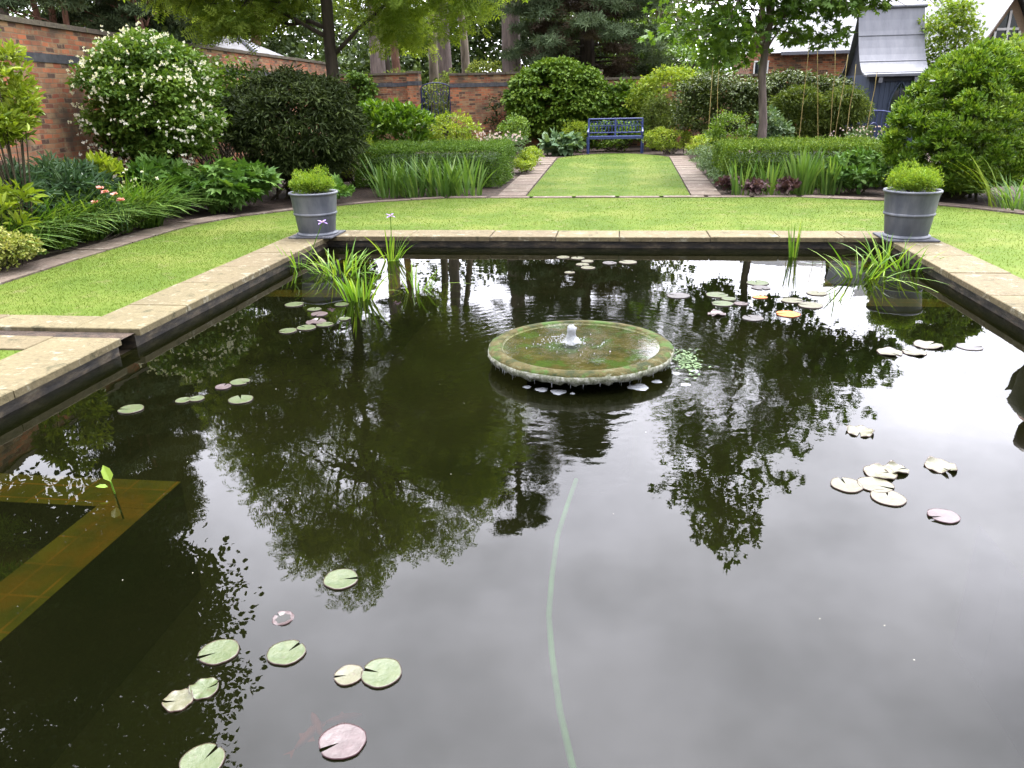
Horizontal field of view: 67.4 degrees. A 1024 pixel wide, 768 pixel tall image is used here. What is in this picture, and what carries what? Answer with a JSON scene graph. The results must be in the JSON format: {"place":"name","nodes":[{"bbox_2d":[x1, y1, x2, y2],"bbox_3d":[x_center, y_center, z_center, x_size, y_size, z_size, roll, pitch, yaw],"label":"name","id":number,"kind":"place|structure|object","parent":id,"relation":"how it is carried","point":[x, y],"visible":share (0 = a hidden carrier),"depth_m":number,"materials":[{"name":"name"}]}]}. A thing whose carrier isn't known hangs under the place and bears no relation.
{"place":"outdoors","nodes":[
{"label":"outdoors","id":0,"kind":"place"},
{"bbox_2d":[0,314,100,350],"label":"rill paving","id":1,"kind":"structure","parent":0,"point":[57,323],"depth_m":6.19,"materials":[{"name":"stone"}]},
{"bbox_2d":[0,247,1023,767],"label":"water","id":2,"kind":"structure","parent":0,"point":[710,567],"depth_m":3.40,"materials":[{"name":"liquid"}]},
{"bbox_2d":[162,688,192,712],"bbox_3d":[-1.069,1.009,2.460,0.094,0.022,0.098,2,21,7],"label":"lily pad","id":3,"kind":"object","parent":2,"relation":"on","point":[182,699],"visible":1,"depth_m":2.46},
{"bbox_2d":[179,743,225,767],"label":"lily pad","id":4,"kind":"object","parent":2,"relation":"on","point":[195,757],"visible":1,"depth_m":2.24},
{"bbox_2d":[189,677,218,700],"bbox_3d":[-1.005,0.990,2.507,0.095,0.021,0.098,2,21,7],"label":"lily pad","id":5,"kind":"object","parent":2,"relation":"on","point":[199,688],"visible":1,"depth_m":2.50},
{"bbox_2d":[198,639,238,665],"bbox_3d":[-1.020,0.933,2.676,0.138,0.005,0.132,2,21,7],"label":"lily pad","id":6,"kind":"object","parent":2,"relation":"on","point":[224,650],"visible":1,"depth_m":2.68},
{"bbox_2d":[266,640,305,665],"bbox_3d":[-0.783,0.931,2.667,0.134,0.005,0.128,2,21,7],"label":"lily pad","id":7,"kind":"object","parent":2,"relation":"on","point":[280,653],"visible":1,"depth_m":2.66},
{"bbox_2d":[323,569,357,589],"bbox_3d":[-0.683,0.779,3.067,0.139,0.005,0.138,2,21,7],"label":"lily pad","id":8,"kind":"object","parent":2,"relation":"on","point":[335,580],"visible":1,"depth_m":3.06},
{"bbox_2d":[318,723,365,759],"bbox_3d":[-0.507,1.066,2.292,0.143,0.005,0.136,2,21,7],"label":"lily pad","id":9,"kind":"object","parent":2,"relation":"on","point":[349,739],"visible":1,"depth_m":2.29,"materials":[{"name":"plant"}]},
{"bbox_2d":[299,239,394,276],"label":"pond iris","id":10,"kind":"object","parent":2,"relation":"in","point":[326,267],"visible":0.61,"depth_m":8.61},
{"bbox_2d":[334,664,362,685],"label":"lily pad","id":11,"kind":"object","parent":2,"relation":"on","point":[352,672],"visible":1,"depth_m":2.56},
{"bbox_2d":[320,266,386,301],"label":"pond iris","id":12,"kind":"object","parent":2,"relation":"in","point":[352,291],"visible":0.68,"depth_m":7.32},
{"bbox_2d":[361,658,401,688],"bbox_3d":[-0.435,0.963,2.562,0.136,0.005,0.141,2,21,7],"label":"lily pad","id":13,"kind":"object","parent":2,"relation":"on","point":[388,672],"visible":1,"depth_m":2.56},
{"bbox_2d":[830,477,862,492],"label":"lily pad","id":14,"kind":"object","parent":2,"relation":"on","point":[849,485],"visible":1,"depth_m":3.71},
{"bbox_2d":[857,477,894,492],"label":"lily pad","id":15,"kind":"object","parent":2,"relation":"on","point":[870,483],"visible":1,"depth_m":3.71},
{"bbox_2d":[806,242,948,291],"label":"pond iris","id":16,"kind":"object","parent":2,"relation":"in","point":[860,271],"visible":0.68,"depth_m":7.78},
{"bbox_2d":[863,463,897,479],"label":"lily pad","id":17,"kind":"object","parent":2,"relation":"on","point":[875,470],"visible":1,"depth_m":3.83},
{"bbox_2d":[837,229,926,275],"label":"pond iris","id":18,"kind":"object","parent":2,"relation":"in","point":[875,262],"visible":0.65,"depth_m":8.36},
{"bbox_2d":[870,489,906,506],"bbox_3d":[1.759,0.531,3.590,0.153,0.005,0.157,2,21,7],"label":"lily pad","id":19,"kind":"object","parent":2,"relation":"on","point":[894,498],"visible":1,"depth_m":3.58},
{"bbox_2d":[924,456,957,473],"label":"lily pad","id":20,"kind":"object","parent":2,"relation":"on","point":[937,465],"visible":1,"depth_m":3.88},
{"bbox_2d":[927,508,960,523],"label":"lily pad","id":21,"kind":"object","parent":2,"relation":"on","point":[949,517],"visible":1,"depth_m":3.43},
{"bbox_2d":[0,153,1023,359],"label":"lawn","id":22,"kind":"structure","parent":0,"point":[607,182],"depth_m":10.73,"materials":[{"name":"plant"}]},
{"bbox_2d":[0,124,1023,339],"bbox_3d":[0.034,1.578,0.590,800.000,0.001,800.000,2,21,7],"label":"ground","id":23,"kind":"structure","parent":0,"point":[364,193],"depth_m":13.29,"materials":[{"name":"soil"}]},
{"bbox_2d":[0,226,45,270],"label":"variegated bush","id":24,"kind":"object","parent":23,"relation":"on","point":[10,244],"visible":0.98,"depth_m":8.21,"materials":[{"name":"yellow plant"}]},
{"bbox_2d":[0,29,46,257],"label":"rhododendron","id":25,"kind":"object","parent":23,"relation":"on","point":[16,122],"visible":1,"depth_m":8.67,"materials":[{"name":"green plant"}]},
{"bbox_2d":[0,177,47,266],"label":"rhododendron","id":26,"kind":"object","parent":23,"relation":"on","point":[12,194],"visible":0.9,"depth_m":8.52,"materials":[{"name":"green plant"}]},
{"bbox_2d":[0,156,63,231],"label":"peony","id":27,"kind":"object","parent":23,"relation":"on","point":[39,183],"visible":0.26,"depth_m":9.31,"materials":[{"name":"green plant"}]},
{"bbox_2d":[0,0,91,24],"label":"pine tree","id":28,"kind":"object","parent":23,"relation":"on","point":[64,6],"visible":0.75,"depth_m":22.61,"materials":[{"name":"green plant"}]},
{"bbox_2d":[0,193,123,258],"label":"day lily","id":29,"kind":"object","parent":23,"relation":"on","point":[38,224],"visible":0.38,"depth_m":9.10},
{"bbox_2d":[0,0,130,31],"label":"pine tree","id":30,"kind":"object","parent":23,"relation":"on","point":[14,4],"visible":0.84,"depth_m":23.68,"materials":[{"name":"green plant"}]},
{"bbox_2d":[16,149,127,230],"bbox_3d":[-5.978,-2.507,10.204,1.505,1.202,1.983,-11,22,-24],"label":"peony","id":31,"kind":"object","parent":23,"relation":"on","point":[73,177],"visible":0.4,"depth_m":10.06,"materials":[{"name":"green plant"}]},
{"bbox_2d":[1,185,145,249],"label":"day lily","id":32,"kind":"object","parent":23,"relation":"on","point":[61,233],"visible":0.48,"depth_m":9.59,"materials":[{"name":"plant"}]},
{"bbox_2d":[3,215,157,261],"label":"edging plant","id":33,"kind":"object","parent":23,"relation":"on","point":[57,245],"visible":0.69,"depth_m":9.90,"materials":[{"name":"green plant"}]},
{"bbox_2d":[38,149,125,182],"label":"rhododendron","id":34,"kind":"object","parent":23,"relation":"on","point":[110,164],"visible":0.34,"depth_m":10.65,"materials":[{"name":"green plant"}]},
{"bbox_2d":[46,181,176,241],"bbox_3d":[-5.321,-2.217,9.937,1.326,0.765,2.408,13,25,34],"label":"day lily","id":35,"kind":"object","parent":23,"relation":"on","point":[105,222],"visible":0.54,"depth_m":10.08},
{"bbox_2d":[62,178,187,234],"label":"day lily","id":36,"kind":"object","parent":23,"relation":"on","point":[121,212],"visible":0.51,"depth_m":10.57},
{"bbox_2d":[33,0,220,44],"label":"pine tree","id":37,"kind":"object","parent":23,"relation":"on","point":[116,5],"visible":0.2,"depth_m":25.15,"materials":[{"name":"green plant"}]},
{"bbox_2d":[71,0,212,31],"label":"pine tree","id":38,"kind":"object","parent":23,"relation":"on","point":[132,9],"visible":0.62,"depth_m":25.04,"materials":[{"name":"green plant"}]},
{"bbox_2d":[85,1,198,35],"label":"pine tree","id":39,"kind":"object","parent":23,"relation":"on","point":[156,26],"visible":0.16,"depth_m":26.48,"materials":[{"name":"green plant"}]},
{"bbox_2d":[65,21,232,170],"bbox_3d":[-5.945,-4.375,12.725,2.555,2.949,2.354,-7,21,-16],"label":"mock orange","id":40,"kind":"object","parent":23,"relation":"on","point":[130,79],"visible":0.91,"depth_m":12.14,"materials":[{"name":"green plant"}]},
{"bbox_2d":[119,151,196,216],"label":"lobed leaf plant","id":41,"kind":"object","parent":23,"relation":"on","point":[163,169],"visible":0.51,"depth_m":11.87,"materials":[{"name":"plant"}]},
{"bbox_2d":[97,177,228,228],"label":"day lily","id":42,"kind":"object","parent":23,"relation":"on","point":[156,218],"visible":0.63,"depth_m":11.09,"materials":[{"name":"plant"}]},
{"bbox_2d":[0,14,326,192],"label":"brick wall","id":43,"kind":"structure","parent":23,"relation":"on","point":[52,48],"depth_m":12.42,"materials":[{"name":"brick"}]},
{"bbox_2d":[168,54,259,164],"bbox_3d":[-6.843,-6.097,17.596,1.088,2.801,5.220,2,21,7],"label":"wall ivy","id":44,"kind":"object","parent":43,"relation":"attached to","point":[220,63],"depth_m":17.75,"materials":[{"name":"green plant"}]},
{"bbox_2d":[175,155,285,213],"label":"lobed leaf plant","id":45,"kind":"object","parent":23,"relation":"on","point":[237,185],"visible":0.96,"depth_m":12.23,"materials":[{"name":"plant"}]},
{"bbox_2d":[198,58,270,164],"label":"filler shrub","id":46,"kind":"object","parent":23,"relation":"on","point":[225,82],"visible":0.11,"depth_m":16.25,"materials":[{"name":"green plant"}]},
{"bbox_2d":[200,36,282,55],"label":"outbuilding","id":47,"kind":"structure","parent":23,"relation":"on","point":[235,45],"depth_m":25.98,"materials":[{"name":"grey stone"}]},
{"bbox_2d":[216,61,372,199],"bbox_3d":[-3.928,-4.594,13.992,2.856,2.399,2.564,2,21,7],"label":"evergreen shrub","id":48,"kind":"object","parent":23,"relation":"on","point":[255,104],"visible":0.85,"depth_m":13.31,"materials":[{"name":"green plant"}]},
{"bbox_2d":[161,21,439,130],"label":"undergrowth","id":49,"kind":"object","parent":23,"relation":"on","point":[365,54],"visible":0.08,"depth_m":33.60,"materials":[{"name":"plant"}]},
{"bbox_2d":[123,0,527,181],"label":"robinia","id":50,"kind":"object","parent":23,"relation":"on","point":[232,20],"visible":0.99,"depth_m":15.71,"materials":[{"name":"green plant"}]},
{"bbox_2d":[9,0,703,112],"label":"wood","id":51,"kind":"object","parent":23,"relation":"on","point":[479,48],"visible":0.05,"depth_m":43.26,"materials":[{"name":"green plant"}]},
{"bbox_2d":[339,72,408,140],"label":"brick wall","id":52,"kind":"structure","parent":23,"relation":"on","point":[391,85],"depth_m":26.86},
{"bbox_2d":[343,70,380,118],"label":"wall ivy","id":53,"kind":"object","parent":52,"relation":"attached to","point":[356,78],"depth_m":26.57,"materials":[{"name":"green plant"}]},
{"bbox_2d":[368,7,385,72],"bbox_3d":[-5.836,-17.752,27.836,4.892,17.542,5.930,-2,20,9],"label":"pine tree","id":54,"kind":"object","parent":23,"relation":"on","point":[377,64],"depth_m":29.32,"materials":[{"name":"brown plant"}]},
{"bbox_2d":[352,152,412,197],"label":"border iris","id":55,"kind":"object","parent":23,"relation":"on","point":[380,184],"visible":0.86,"depth_m":13.91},
{"bbox_2d":[352,97,436,157],"bbox_3d":[-3.208,-6.256,19.232,2.775,1.802,1.976,2,21,7],"label":"laurel","id":56,"kind":"object","parent":23,"relation":"on","point":[394,117],"visible":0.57,"depth_m":18.67,"materials":[{"name":"green plant"}]},
{"bbox_2d":[382,153,438,197],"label":"border iris","id":57,"kind":"object","parent":23,"relation":"on","point":[411,187],"visible":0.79,"depth_m":13.92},
{"bbox_2d":[405,71,421,139],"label":"brick wall","id":58,"kind":"structure","parent":23,"relation":"on","point":[414,83],"depth_m":26.66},
{"bbox_2d":[400,154,464,196],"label":"border iris","id":59,"kind":"object","parent":23,"relation":"on","point":[444,186],"visible":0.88,"depth_m":13.81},
{"bbox_2d":[427,0,440,134],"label":"pine tree","id":60,"kind":"object","parent":23,"relation":"on","point":[433,70],"visible":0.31,"depth_m":34.79,"materials":[{"name":"brown plant"}]},
{"bbox_2d":[352,137,517,187],"bbox_3d":[-1.554,-4.641,15.972,3.223,0.948,2.177,2,21,7],"label":"box hedge","id":61,"kind":"object","parent":23,"relation":"on","point":[501,160],"visible":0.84,"depth_m":15.25,"materials":[{"name":"green plant"}]},
{"bbox_2d":[422,67,457,136],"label":"ivy","id":62,"kind":"object","parent":23,"relation":"on","point":[441,108],"visible":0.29,"depth_m":28.70,"materials":[{"name":"green plant"}]},
{"bbox_2d":[437,8,451,134],"bbox_3d":[-2.921,-18.708,30.280,5.822,17.435,6.057,2,21,7],"label":"pine tree","id":63,"kind":"object","parent":23,"relation":"on","point":[445,63],"visible":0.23,"depth_m":31.72,"materials":[{"name":"brown plant"}]},
{"bbox_2d":[428,109,484,152],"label":"spreading shrub","id":64,"kind":"object","parent":23,"relation":"on","point":[461,132],"visible":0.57,"depth_m":19.42,"materials":[{"name":"green plant"}]},
{"bbox_2d":[435,152,499,195],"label":"border iris","id":65,"kind":"object","parent":23,"relation":"on","point":[471,179],"visible":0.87,"depth_m":13.91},
{"bbox_2d":[502,0,520,71],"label":"pine tree","id":66,"kind":"object","parent":23,"relation":"on","point":[508,39],"visible":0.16,"depth_m":30.18,"materials":[{"name":"brown plant"}]},
{"bbox_2d":[0,195,1023,284],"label":"border edging","id":67,"kind":"object","parent":23,"relation":"on","point":[25,270],"visible":0.63,"depth_m":11.01,"materials":[{"name":"stone"}]},
{"bbox_2d":[495,112,530,146],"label":"round bush","id":68,"kind":"object","parent":23,"relation":"on","point":[510,126],"visible":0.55,"depth_m":22.86,"materials":[{"name":"green plant"}]},
{"bbox_2d":[512,151,537,171],"bbox_3d":[0.293,-5.148,17.848,0.617,0.538,1.416,2,21,7],"label":"lady mantle","id":69,"kind":"object","parent":23,"relation":"on","point":[526,161],"visible":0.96,"depth_m":17.63,"materials":[{"name":"green plant"}]},
{"bbox_2d":[449,70,602,147],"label":"brick wall","id":70,"kind":"structure","parent":23,"relation":"on","point":[469,92],"depth_m":26.60,"materials":[{"name":"brick"}]},
{"bbox_2d":[500,54,610,139],"bbox_3d":[1.448,-9.444,25.790,3.761,3.012,1.746,2,21,7],"label":"round bush","id":71,"kind":"object","parent":23,"relation":"on","point":[579,88],"depth_m":25.29,"materials":[{"name":"green plant"}]},
{"bbox_2d":[537,126,585,155],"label":"hosta","id":72,"kind":"object","parent":23,"relation":"on","point":[560,144],"visible":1,"depth_m":22.86,"materials":[{"name":"green plant"}]},
{"bbox_2d":[494,0,679,94],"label":"conifer","id":73,"kind":"object","parent":23,"relation":"on","point":[587,26],"visible":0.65,"depth_m":26.95,"materials":[{"name":"green plant"}]},
{"bbox_2d":[586,118,643,153],"bbox_3d":[3.133,-7.537,23.314,1.704,1.002,0.632,2,21,7],"label":"garden bench","id":74,"kind":"object","parent":23,"relation":"on","point":[641,136],"visible":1,"depth_m":23.39,"materials":[{"name":"blue paint"}]},
{"bbox_2d":[581,120,652,151],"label":"bench foliage","id":75,"kind":"object","parent":23,"relation":"on","point":[605,144],"visible":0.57,"depth_m":24.03,"materials":[{"name":"green plant"}]},
{"bbox_2d":[596,76,656,146],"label":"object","id":76,"kind":"object","parent":23,"relation":"on","point":[621,111],"depth_m":25.48,"materials":[{"name":"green plant"}]},
{"bbox_2d":[635,91,678,150],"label":"round bush","id":77,"kind":"object","parent":23,"relation":"on","point":[662,102],"visible":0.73,"depth_m":23.70,"materials":[{"name":"green plant"}]},
{"bbox_2d":[641,126,692,153],"bbox_3d":[4.633,-7.178,22.629,1.418,0.820,1.118,-7,21,-15],"label":"lady mantle","id":78,"kind":"object","parent":23,"relation":"on","point":[657,138],"visible":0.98,"depth_m":22.47,"materials":[{"name":"green plant"}]},
{"bbox_2d":[623,63,719,148],"bbox_3d":[5.041,-8.876,24.607,3.093,2.614,1.682,2,21,7],"label":"golden shrub","id":79,"kind":"object","parent":23,"relation":"on","point":[661,78],"visible":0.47,"depth_m":24.21,"materials":[{"name":"green plant"}]},
{"bbox_2d":[645,36,740,75],"bbox_3d":[6.540,-10.719,27.917,3.206,3.662,3.184,-15,24,-32],"label":"young beech","id":80,"kind":"object","parent":23,"relation":"on","point":[681,51],"visible":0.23,"depth_m":27.23,"materials":[{"name":"green plant"}]},
{"bbox_2d":[602,72,812,145],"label":"brick wall","id":81,"kind":"structure","parent":23,"relation":"on","point":[616,79],"depth_m":25.90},
{"bbox_2d":[702,107,755,153],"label":"young bush","id":82,"kind":"object","parent":23,"relation":"on","point":[717,131],"visible":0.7,"depth_m":16.95,"materials":[{"name":"green plant"}]},
{"bbox_2d":[723,155,765,194],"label":"border iris","id":83,"kind":"object","parent":23,"relation":"on","point":[736,187],"visible":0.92,"depth_m":13.20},
{"bbox_2d":[668,67,857,152],"bbox_3d":[7.038,-7.820,21.940,5.039,2.300,1.648,2,21,7],"label":"ivy hedge","id":84,"kind":"object","parent":23,"relation":"on","point":[739,92],"visible":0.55,"depth_m":21.68,"materials":[{"name":"green plant"}]},
{"bbox_2d":[750,157,786,194],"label":"border iris","id":85,"kind":"object","parent":23,"relation":"on","point":[770,190],"visible":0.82,"depth_m":13.21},
{"bbox_2d":[750,104,796,151],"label":"broad leaf bush","id":86,"kind":"object","parent":23,"relation":"on","point":[774,123],"visible":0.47,"depth_m":16.88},
{"bbox_2d":[637,0,947,151],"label":"tulip tree","id":87,"kind":"object","parent":23,"relation":"on","point":[729,17],"visible":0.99,"depth_m":15.30,"materials":[{"name":"green plant"}]},
{"bbox_2d":[710,134,888,188],"bbox_3d":[5.393,-4.245,14.560,3.084,0.934,2.066,2,21,7],"label":"box hedge","id":88,"kind":"object","parent":23,"relation":"on","point":[725,147],"visible":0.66,"depth_m":13.94,"materials":[{"name":"green plant"}]},
{"bbox_2d":[767,79,833,151],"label":"round bush","id":89,"kind":"object","parent":23,"relation":"on","point":[789,102],"visible":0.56,"depth_m":17.75,"materials":[{"name":"green plant"}]},
{"bbox_2d":[779,145,829,195],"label":"border iris","id":90,"kind":"object","parent":23,"relation":"on","point":[806,171],"visible":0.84,"depth_m":13.07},
{"bbox_2d":[732,0,909,86],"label":"house","id":91,"kind":"structure","parent":23,"relation":"on","point":[831,60],"depth_m":29.38,"materials":[{"name":"red brick"}]},
{"bbox_2d":[814,147,851,194],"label":"border iris","id":92,"kind":"object","parent":23,"relation":"on","point":[826,187],"visible":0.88,"depth_m":13.06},
{"bbox_2d":[805,80,876,151],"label":"round bush","id":93,"kind":"object","parent":23,"relation":"on","point":[858,114],"visible":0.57,"depth_m":17.60,"materials":[{"name":"green plant"}]},
{"bbox_2d":[819,145,892,193],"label":"leafy perennial","id":94,"kind":"object","parent":23,"relation":"on","point":[861,172],"visible":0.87,"depth_m":12.99,"materials":[{"name":"green plant"}]},
{"bbox_2d":[838,3,927,147],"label":"summerhouse","id":95,"kind":"structure","parent":23,"relation":"on","point":[890,45],"depth_m":21.04,"materials":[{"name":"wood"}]},
{"bbox_2d":[875,36,1023,201],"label":"rounded shrub","id":96,"kind":"object","parent":23,"relation":"on","point":[974,119],"visible":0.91,"depth_m":11.50,"materials":[{"name":"green plant"}]},
{"bbox_2d":[917,0,988,99],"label":"acer","id":97,"kind":"object","parent":23,"relation":"on","point":[958,12],"visible":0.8,"depth_m":20.75,"materials":[{"name":"green plant"}]},
{"bbox_2d":[925,0,1023,128],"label":"gabled house","id":98,"kind":"structure","parent":23,"relation":"on","point":[1002,17],"depth_m":21.27,"materials":[{"name":"white paint"}]},
{"bbox_2d":[990,9,1023,102],"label":"window","id":99,"kind":"structure","parent":98,"relation":"in","point":[1006,26],"depth_m":21.26,"materials":[{"name":"white glass"}]},
{"bbox_2d":[962,170,1023,210],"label":"grass clump","id":100,"kind":"object","parent":23,"relation":"on","point":[1007,201],"visible":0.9,"depth_m":11.11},
{"bbox_2d":[498,156,720,196],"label":"garden path","id":101,"kind":"structure","parent":0,"point":[695,180],"depth_m":16.01,"materials":[{"name":"stone"}]},
{"bbox_2d":[595,14,681,76],"bbox_3d":[4.914,-12.162,30.302,3.503,4.759,3.321,10,23,28],"label":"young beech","id":102,"kind":"object","parent":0,"point":[641,21],"visible":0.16,"depth_m":29.34,"materials":[{"name":"green plant"}]},
{"label":"pool floor","id":103,"kind":"structure","parent":0,"visible":0},
{"bbox_2d":[0,239,1023,417],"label":"pool wall","id":104,"kind":"structure","parent":103,"relation":"on","point":[130,342],"depth_m":8.80,"materials":[{"name":"stone"}]},
{"bbox_2d":[0,230,1023,405],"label":"pool coping","id":105,"kind":"object","parent":104,"relation":"on","point":[31,368],"visible":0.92,"depth_m":7.49,"materials":[{"name":"stone"}]},
{"bbox_2d":[288,230,345,238],"bbox_3d":[-2.548,-1.965,10.073,0.570,0.018,0.570,2,21,7],"label":"slate slab","id":106,"kind":"object","parent":105,"relation":"on","point":[295,236],"depth_m":9.84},
{"bbox_2d":[288,189,337,236],"bbox_3d":[-2.553,-2.226,9.976,0.628,0.537,0.628,2,21,7],"label":"planter","id":107,"kind":"object","parent":106,"relation":"on","point":[310,210],"visible":0.91,"depth_m":9.78,"materials":[{"name":"metal"}]},
{"bbox_2d":[288,164,336,193],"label":"clipped bush","id":108,"kind":"object","parent":107,"relation":"in","point":[307,182],"visible":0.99,"depth_m":9.72,"materials":[{"name":"green plant"}]},
{"bbox_2d":[872,232,940,241],"bbox_3d":[4.623,-1.728,9.025,0.570,0.018,0.570,2,21,7],"label":"slate slab","id":109,"kind":"object","parent":105,"relation":"on","point":[931,239],"depth_m":8.79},
{"bbox_2d":[881,187,943,239],"bbox_3d":[4.618,-1.988,8.928,0.628,0.537,0.628,2,21,7],"label":"planter","id":110,"kind":"object","parent":109,"relation":"on","point":[907,214],"visible":0.91,"depth_m":8.74,"materials":[{"name":"metal"}]},
{"bbox_2d":[883,157,944,191],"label":"clipped bush","id":111,"kind":"object","parent":110,"relation":"in","point":[916,179],"visible":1,"depth_m":8.67,"materials":[{"name":"green plant"}]},
{"bbox_2d":[488,320,674,388],"bbox_3d":[0.495,0.117,5.631,1.331,1.117,1.329,2,21,7],"label":"fountain","id":112,"kind":"object","parent":103,"relation":"on","point":[574,353],"visible":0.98,"depth_m":5.37,"materials":[{"name":"stone"}]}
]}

